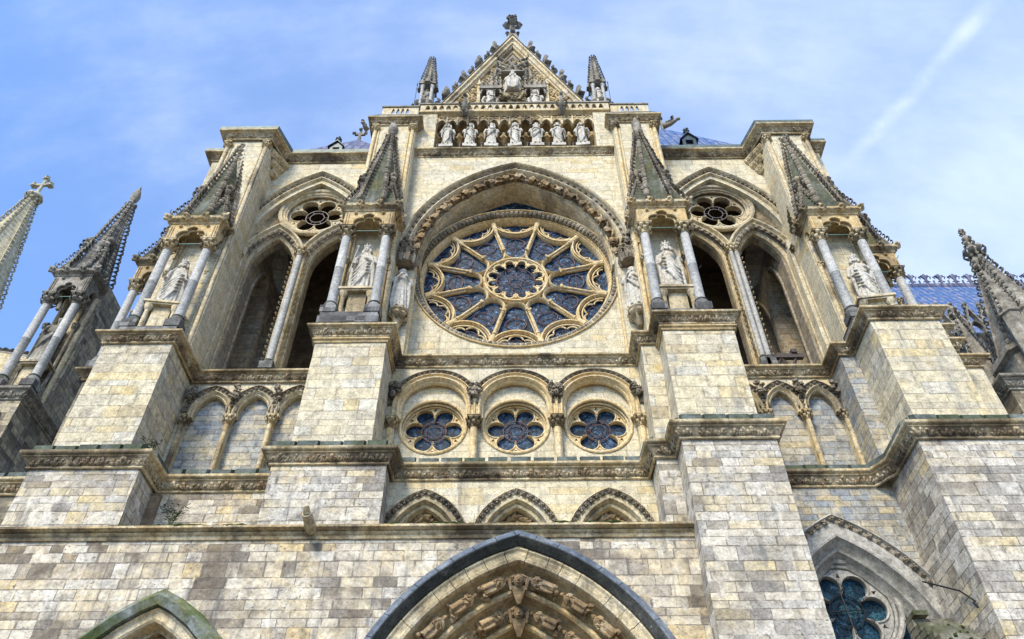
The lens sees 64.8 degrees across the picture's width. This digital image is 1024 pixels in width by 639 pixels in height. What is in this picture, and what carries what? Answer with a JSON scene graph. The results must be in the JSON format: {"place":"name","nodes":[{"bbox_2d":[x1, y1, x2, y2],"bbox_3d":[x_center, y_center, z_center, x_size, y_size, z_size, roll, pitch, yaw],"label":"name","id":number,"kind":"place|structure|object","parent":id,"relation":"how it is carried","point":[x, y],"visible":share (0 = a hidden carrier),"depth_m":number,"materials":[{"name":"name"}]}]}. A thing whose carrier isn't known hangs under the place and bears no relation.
{"place":"outdoors","nodes":[
{"label":"outdoors","id":0,"kind":"place"},
{"bbox_2d":[0,347,28,380],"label":"flying buttress","id":1,"kind":"structure","parent":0,"point":[5,353],"depth_m":54.69,"materials":[{"name":"grey stone"}]},
{"bbox_2d":[0,175,53,309],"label":"spire","id":2,"kind":"structure","parent":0,"point":[14,223],"depth_m":72.85,"materials":[{"name":"stone"}]},
{"bbox_2d":[0,0,1023,351],"label":"sky","id":3,"kind":"structure","parent":0,"point":[917,106],"materials":[{"name":"blue"}]},
{"bbox_2d":[904,302,996,364],"bbox_3d":[35.298,9.356,54.833,12.500,28.524,3.100,-1,-46,0],"label":"gabled arcade","id":4,"kind":"object","parent":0,"point":[978,322],"visible":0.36,"depth_m":62.61,"materials":[{"name":"grey stone"}]},
{"bbox_2d":[890,273,1023,332],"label":"nave roof","id":5,"kind":"structure","parent":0,"point":[956,294],"depth_m":83.83,"materials":[{"name":"tile"}]},
{"bbox_2d":[947,228,1023,384],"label":"spire","id":6,"kind":"structure","parent":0,"point":[1002,294],"depth_m":53.94,"materials":[{"name":"grey stone"}]},
{"bbox_2d":[992,373,1023,413],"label":"buttress pier","id":7,"kind":"structure","parent":0,"point":[1008,388],"depth_m":43.29,"materials":[{"name":"grey stone"}]},
{"label":"ground","id":8,"kind":"structure","parent":0,"visible":0},
{"bbox_2d":[0,286,120,472],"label":"buttress pier","id":9,"kind":"structure","parent":8,"relation":"on","point":[29,419],"depth_m":46.74,"materials":[{"name":"grey stone"}]},
{"bbox_2d":[0,187,141,400],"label":"tabernacle","id":10,"kind":"object","parent":9,"relation":"on","point":[79,279],"visible":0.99,"depth_m":51.54,"materials":[{"name":"stone"}]},
{"bbox_2d":[8,318,62,384],"bbox_3d":[-27.985,2.266,47.948,2.132,6.720,1.394,-1,-46,0],"label":"statue","id":11,"kind":"object","parent":10,"relation":"on","point":[25,367],"visible":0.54,"depth_m":47.35,"materials":[{"name":"grey stone"}]},
{"bbox_2d":[0,126,369,526],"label":"bell tower","id":12,"kind":"structure","parent":8,"relation":"on","point":[211,395],"depth_m":40.79,"materials":[{"name":"stone"}]},
{"bbox_2d":[78,226,169,382],"bbox_3d":[-21.468,-3.679,51.231,3.785,21.710,3.207,-1,-46,0],"label":"tabernacle","id":13,"kind":"object","parent":12,"relation":"on","point":[146,262],"visible":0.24,"depth_m":48.64,"materials":[{"name":"stone"}]},
{"bbox_2d":[139,494,162,525],"bbox_3d":[-15.730,8.905,34.241,0.700,3.400,0.210,-1,-46,0],"label":"doorway","id":14,"kind":"structure","parent":12,"relation":"in","point":[150,512],"depth_m":34.81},
{"bbox_2d":[141,436,162,449],"bbox_3d":[-16.087,5.598,35.779,0.912,0.835,0.518,-1,-46,0],"label":"weed","id":15,"kind":"object","parent":12,"relation":"on","point":[154,444],"visible":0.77,"depth_m":35.85,"materials":[{"name":"green plant"}]},
{"bbox_2d":[119,143,244,331],"bbox_3d":[-18.380,-5.897,48.792,3.984,21.710,3.207,-1,-46,0],"label":"tabernacle","id":16,"kind":"object","parent":12,"relation":"on","point":[206,215],"visible":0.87,"depth_m":46.83,"materials":[{"name":"stone"}]},
{"bbox_2d":[137,258,191,325],"bbox_3d":[-18.306,-1.182,43.188,1.950,6.102,1.310,5,-46,-5],"label":"statue","id":17,"kind":"object","parent":16,"relation":"on","point":[162,307],"visible":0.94,"depth_m":42.59,"materials":[{"name":"stone"}]},
{"bbox_2d":[288,199,341,230],"bbox_3d":[-12.910,-6.733,53.427,3.794,3.794,0.380,-1,-46,0],"label":"round window","id":18,"kind":"structure","parent":12,"relation":"in","point":[320,203],"depth_m":53.78,"materials":[{"name":"stone"}]},
{"bbox_2d":[0,14,835,638],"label":"cathedral front","id":19,"kind":"structure","parent":8,"relation":"on","point":[518,418],"depth_m":34.35,"materials":[{"name":"beige stone"}]},
{"bbox_2d":[160,503,189,524],"bbox_3d":[-13.191,7.595,31.507,1.202,1.122,0.449,7,-46,-7],"label":"weed","id":20,"kind":"object","parent":19,"relation":"on","point":[174,517],"visible":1,"depth_m":31.50,"materials":[{"name":"green plant"}]},
{"bbox_2d":[316,121,406,322],"bbox_3d":[-8.188,-6.616,48.553,3.984,21.710,3.207,-1,-46,0],"label":"tabernacle","id":21,"kind":"object","parent":19,"relation":"on","point":[374,204],"visible":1,"depth_m":46.55,"materials":[{"name":"stone"}]},
{"bbox_2d":[338,243,377,311],"bbox_3d":[-8.113,-1.744,43.225,2.054,6.918,1.366,-1,-46,0],"label":"statue","id":22,"kind":"object","parent":21,"relation":"on","point":[355,294],"visible":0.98,"depth_m":42.88,"materials":[{"name":"stone"}]},
{"bbox_2d":[389,269,413,309],"bbox_3d":[-6.131,-1.677,44.708,1.085,3.507,1.085,-20,-49,19],"label":"statue","id":23,"kind":"object","parent":19,"relation":"on","point":[402,283],"visible":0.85,"depth_m":44.38,"materials":[{"name":"stone"}]},
{"bbox_2d":[411,56,438,109],"bbox_3d":[-6.516,-18.270,63.076,2.379,9.013,2.379,-1,-46,0],"label":"pinnacle","id":24,"kind":"object","parent":19,"relation":"on","point":[428,82],"visible":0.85,"depth_m":62.52,"materials":[{"name":"grey stone"}]},
{"bbox_2d":[422,90,429,101],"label":"statue","id":25,"kind":"object","parent":24,"relation":"in","point":[426,94],"visible":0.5,"depth_m":61.09,"materials":[{"name":"grey stone"}]},
{"bbox_2d":[405,407,461,451],"bbox_3d":[-3.802,5.482,39.303,3.060,3.060,0.310,-1,-46,0],"label":"round window","id":26,"kind":"structure","parent":19,"relation":"in","point":[430,430],"depth_m":39.46,"materials":[{"name":"glass"}]},
{"bbox_2d":[436,124,455,146],"bbox_3d":[-4.607,-12.819,56.466,1.324,3.442,0.931,-2,-46,2],"label":"statue","id":27,"kind":"object","parent":19,"relation":"on","point":[448,132],"visible":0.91,"depth_m":56.11,"materials":[{"name":"stone"}]},
{"bbox_2d":[459,123,477,146],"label":"statue","id":28,"kind":"object","parent":19,"relation":"on","point":[470,132],"visible":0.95,"depth_m":56.08,"materials":[{"name":"stone"}]},
{"bbox_2d":[481,123,499,146],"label":"statue","id":29,"kind":"object","parent":19,"relation":"on","point":[492,131],"visible":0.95,"depth_m":56.15,"materials":[{"name":"stone"}]},
{"bbox_2d":[481,90,499,108],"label":"statue","id":30,"kind":"object","parent":19,"relation":"attached to","point":[490,97],"visible":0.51,"depth_m":61.30,"materials":[{"name":"stone"}]},
{"bbox_2d":[504,70,521,91],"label":"statue","id":31,"kind":"object","parent":19,"relation":"on","point":[512,80],"visible":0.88,"depth_m":62.24,"materials":[{"name":"stone"}]},
{"bbox_2d":[505,122,522,146],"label":"statue","id":32,"kind":"object","parent":19,"relation":"on","point":[515,131],"visible":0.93,"depth_m":56.07,"materials":[{"name":"stone"}]},
{"bbox_2d":[487,406,543,450],"bbox_3d":[0.178,5.442,39.270,3.060,3.060,0.310,-1,-46,0],"label":"round window","id":33,"kind":"structure","parent":19,"relation":"in","point":[512,429],"depth_m":39.43,"materials":[{"name":"glass"}]},
{"bbox_2d":[414,210,616,347],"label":"rose window","id":34,"kind":"structure","parent":19,"relation":"in","point":[506,277],"depth_m":48.50,"materials":[{"name":"stone"}]},
{"bbox_2d":[526,89,543,108],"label":"statue","id":35,"kind":"object","parent":19,"relation":"attached to","point":[535,96],"visible":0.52,"depth_m":61.21,"materials":[{"name":"stone"}]},
{"bbox_2d":[527,122,544,145],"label":"statue","id":36,"kind":"object","parent":19,"relation":"on","point":[536,131],"visible":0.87,"depth_m":56.09,"materials":[{"name":"stone"}]},
{"bbox_2d":[548,122,565,145],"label":"statue","id":37,"kind":"object","parent":19,"relation":"on","point":[556,130],"visible":0.86,"depth_m":56.02,"materials":[{"name":"stone"}]},
{"bbox_2d":[572,122,589,145],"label":"statue","id":38,"kind":"object","parent":19,"relation":"on","point":[580,129],"visible":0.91,"depth_m":55.93,"materials":[{"name":"stone"}]},
{"bbox_2d":[569,405,626,449],"bbox_3d":[4.177,5.402,39.237,3.060,3.060,0.310,-1,-46,0],"label":"round window","id":39,"kind":"structure","parent":19,"relation":"in","point":[594,428],"depth_m":39.40,"materials":[{"name":"glass"}]},
{"bbox_2d":[586,54,613,108],"bbox_3d":[6.583,-18.337,62.901,2.379,9.025,2.379,-1,-46,0],"label":"pinnacle","id":40,"kind":"object","parent":19,"relation":"on","point":[596,79],"visible":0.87,"depth_m":62.33,"materials":[{"name":"grey stone"}]},
{"bbox_2d":[595,87,602,100],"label":"statue","id":41,"kind":"object","parent":40,"relation":"in","point":[598,92],"visible":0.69,"depth_m":60.89,"materials":[{"name":"stone"}]},
{"bbox_2d":[621,266,641,308],"bbox_3d":[6.734,-1.807,44.602,1.084,3.507,1.086,20,-49,-18],"label":"statue","id":42,"kind":"object","parent":19,"relation":"on","point":[629,283],"visible":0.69,"depth_m":44.29,"materials":[{"name":"stone"}]},
{"bbox_2d":[623,117,712,314],"bbox_3d":[8.529,-6.772,48.260,3.984,21.710,3.207,-1,-46,0],"label":"tabernacle","id":43,"kind":"object","parent":19,"relation":"on","point":[656,201],"visible":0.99,"depth_m":46.36,"materials":[{"name":"stone"}]},
{"bbox_2d":[655,240,694,307],"bbox_3d":[8.584,-1.930,42.959,2.106,6.758,1.406,-1,-46,0],"label":"statue","id":44,"kind":"object","parent":43,"relation":"on","point":[676,290],"visible":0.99,"depth_m":42.59,"materials":[{"name":"stone"}]},
{"bbox_2d":[658,117,1023,638],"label":"bell tower","id":45,"kind":"structure","parent":8,"relation":"on","point":[901,445],"depth_m":36.87,"materials":[{"name":"stone"}]},
{"bbox_2d":[688,195,744,225],"bbox_3d":[13.438,-6.999,53.210,3.794,3.794,0.380,-1,-46,0],"label":"round window","id":46,"kind":"structure","parent":45,"relation":"in","point":[711,199],"depth_m":53.55,"materials":[{"name":"stone"}]},
{"bbox_2d":[771,348,803,363],"bbox_3d":[14.634,2.501,43.554,2.500,2.193,0.400,-1,-46,0],"label":"trestle","id":47,"kind":"object","parent":45,"relation":"on","point":[793,355],"visible":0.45,"depth_m":43.95,"materials":[{"name":"grey wood"}]},
{"bbox_2d":[778,134,897,340],"bbox_3d":[18.434,-6.375,48.314,3.984,21.710,3.207,-1,-46,0],"label":"tabernacle","id":48,"kind":"object","parent":45,"relation":"attached to","point":[823,209],"visible":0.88,"depth_m":46.43,"materials":[{"name":"stone"}]},
{"bbox_2d":[846,253,895,306],"bbox_3d":[18.834,-1.539,42.652,1.924,5.750,1.291,-6,-46,6],"label":"statue","id":49,"kind":"object","parent":48,"relation":"on","point":[864,282],"visible":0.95,"depth_m":42.45,"materials":[{"name":"stone"}]},
{"bbox_2d":[819,570,893,638],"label":"round window","id":50,"kind":"structure","parent":45,"relation":"in","point":[855,609],"depth_m":32.47,"materials":[{"name":"teal glass"}]},
{"bbox_2d":[834,184,917,304],"bbox_3d":[21.724,-4.400,50.596,3.785,21.710,3.207,-1,-46,0],"label":"tabernacle","id":51,"kind":"object","parent":45,"relation":"on","point":[883,250],"visible":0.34,"depth_m":48.62,"materials":[{"name":"stone"}]},
{"bbox_2d":[905,610,987,638],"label":"stair roof","id":52,"kind":"structure","parent":45,"relation":"attached to","point":[919,625],"depth_m":29.77,"materials":[{"name":"grey stone"}]},
{"bbox_2d":[922,581,978,607],"bbox_3d":[16.311,10.190,29.893,0.396,1.943,1.894,13,-47,-13],"label":"cable","id":53,"kind":"object","parent":45,"relation":"attached to","point":[975,604],"visible":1,"depth_m":29.92,"materials":[{"name":"black metal"}]}
]}

